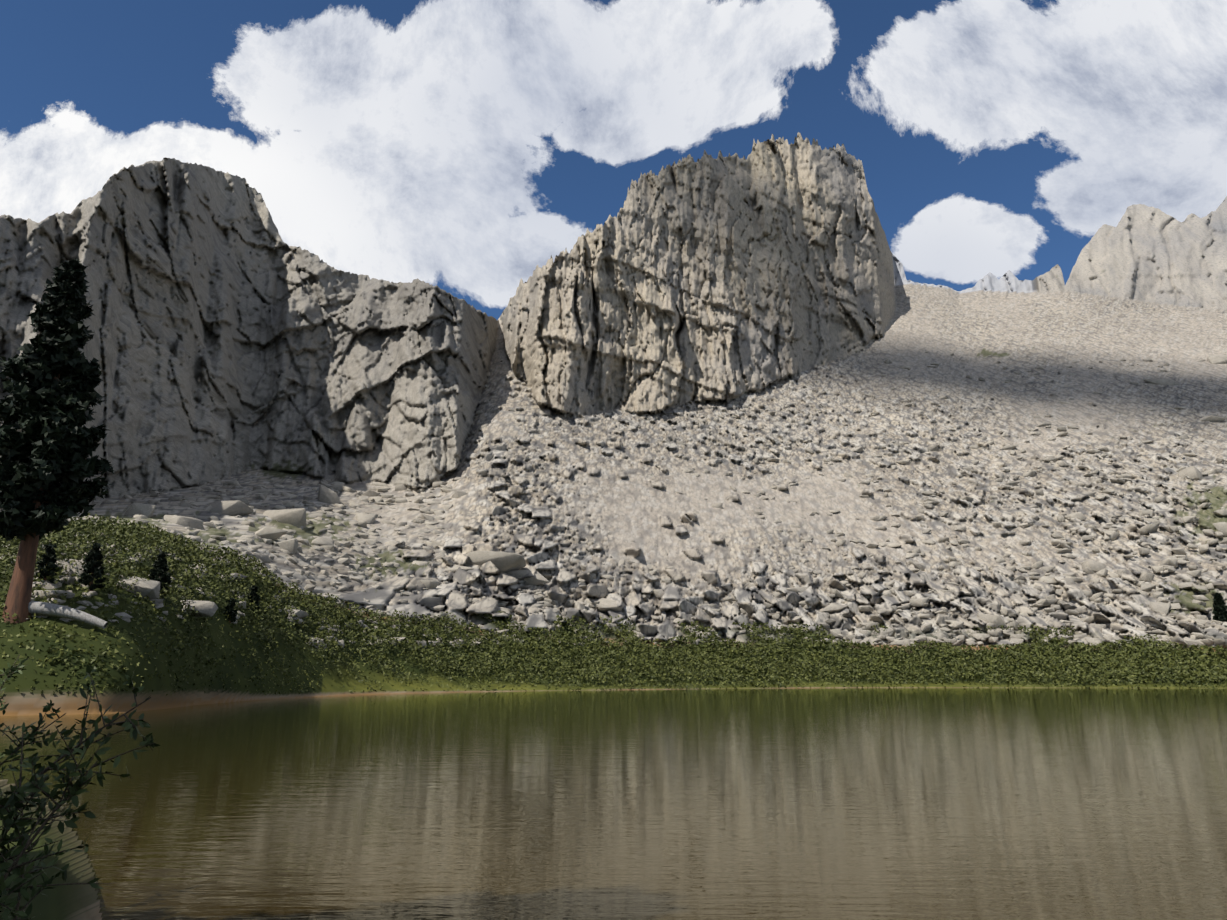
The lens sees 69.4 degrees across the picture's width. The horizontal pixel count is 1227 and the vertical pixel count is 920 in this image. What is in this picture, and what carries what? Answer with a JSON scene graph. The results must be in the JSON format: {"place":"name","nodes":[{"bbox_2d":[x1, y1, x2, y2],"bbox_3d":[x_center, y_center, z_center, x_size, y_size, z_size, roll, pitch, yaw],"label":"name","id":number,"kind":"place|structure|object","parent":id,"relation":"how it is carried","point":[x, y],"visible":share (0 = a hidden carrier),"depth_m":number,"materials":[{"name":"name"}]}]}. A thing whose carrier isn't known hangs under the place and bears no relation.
{"place":"outdoors","nodes":[
{"label":"outdoors","id":0,"kind":"place"},
{"bbox_2d":[0,132,1226,919],"bbox_3d":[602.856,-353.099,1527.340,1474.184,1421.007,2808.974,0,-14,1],"label":"mountain","id":1,"kind":"structure","parent":0,"point":[238,340],"depth_m":285.62,"materials":[{"name":"grey stone"}]},
{"bbox_2d":[0,654,88,832],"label":"willow bush","id":2,"kind":"object","parent":1,"relation":"on","point":[30,737],"depth_m":6.17,"materials":[{"name":"green plant"}]},
{"bbox_2d":[35,543,60,582],"bbox_3d":[-37.272,7.167,58.482,1.588,3.466,1.469,0,-14,1],"label":"pine","id":3,"kind":"object","parent":1,"relation":"on","point":[49,557],"depth_m":58.35,"materials":[{"name":"green plant"}]},
{"bbox_2d":[0,258,113,622],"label":"conifer tree","id":4,"kind":"object","parent":1,"relation":"on","point":[54,445],"depth_m":54.15,"materials":[{"name":"green plant"}]},
{"bbox_2d":[28,601,107,628],"bbox_3d":[-32.708,9.270,53.079,4.528,1.662,0.839,1,-14,-5],"label":"fallen log","id":5,"kind":"object","parent":1,"relation":"on","point":[44,608],"visible":0.98,"depth_m":52.96,"materials":[{"name":"grey wood"}]},
{"bbox_2d":[0,665,160,919],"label":"willow bush","id":6,"kind":"object","parent":1,"relation":"on","point":[22,795],"depth_m":4.02,"materials":[{"name":"green plant"}]},
{"bbox_2d":[77,542,108,590],"bbox_3d":[-35.137,7.498,59.639,1.705,4.046,1.896,0,-14,1],"label":"pine","id":7,"kind":"object","parent":1,"relation":"on","point":[93,557],"depth_m":59.66,"materials":[{"name":"green plant"}]},
{"bbox_2d":[147,551,172,592],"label":"pine","id":8,"kind":"object","parent":1,"relation":"on","point":[160,566],"depth_m":65.64,"materials":[{"name":"green plant"}]},
{"bbox_2d":[223,598,239,623],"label":"pine","id":9,"kind":"object","parent":1,"relation":"on","point":[230,610],"depth_m":78.49,"materials":[{"name":"green plant"}]},
{"bbox_2d":[247,585,260,612],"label":"pine","id":10,"kind":"object","parent":1,"relation":"on","point":[254,590],"depth_m":87.98,"materials":[{"name":"green plant"}]},
{"bbox_2d":[0,513,1226,696],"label":"willow scrub","id":11,"kind":"object","parent":1,"relation":"on","point":[1118,669],"visible":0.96,"depth_m":150.48,"materials":[{"name":"green plant"}]},
{"bbox_2d":[0,351,1226,648],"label":"scree rocks","id":12,"kind":"object","parent":1,"relation":"on","point":[508,563],"visible":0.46,"depth_m":209.03,"materials":[{"name":"grey stone"}]},
{"bbox_2d":[1212,592,1226,621],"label":"pine","id":13,"kind":"object","parent":1,"relation":"on","point":[1219,611],"visible":0.98,"depth_m":202.20,"materials":[{"name":"green plant"}]},
{"bbox_2d":[0,688,1226,919],"bbox_3d":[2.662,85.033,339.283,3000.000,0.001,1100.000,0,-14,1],"label":"lake water","id":14,"kind":"structure","parent":0,"point":[886,804],"depth_m":13.75,"materials":[{"name":"liquid"}]},
{"bbox_2d":[0,0,1226,319],"label":"sky","id":15,"kind":"structure","parent":0,"point":[459,147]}
]}

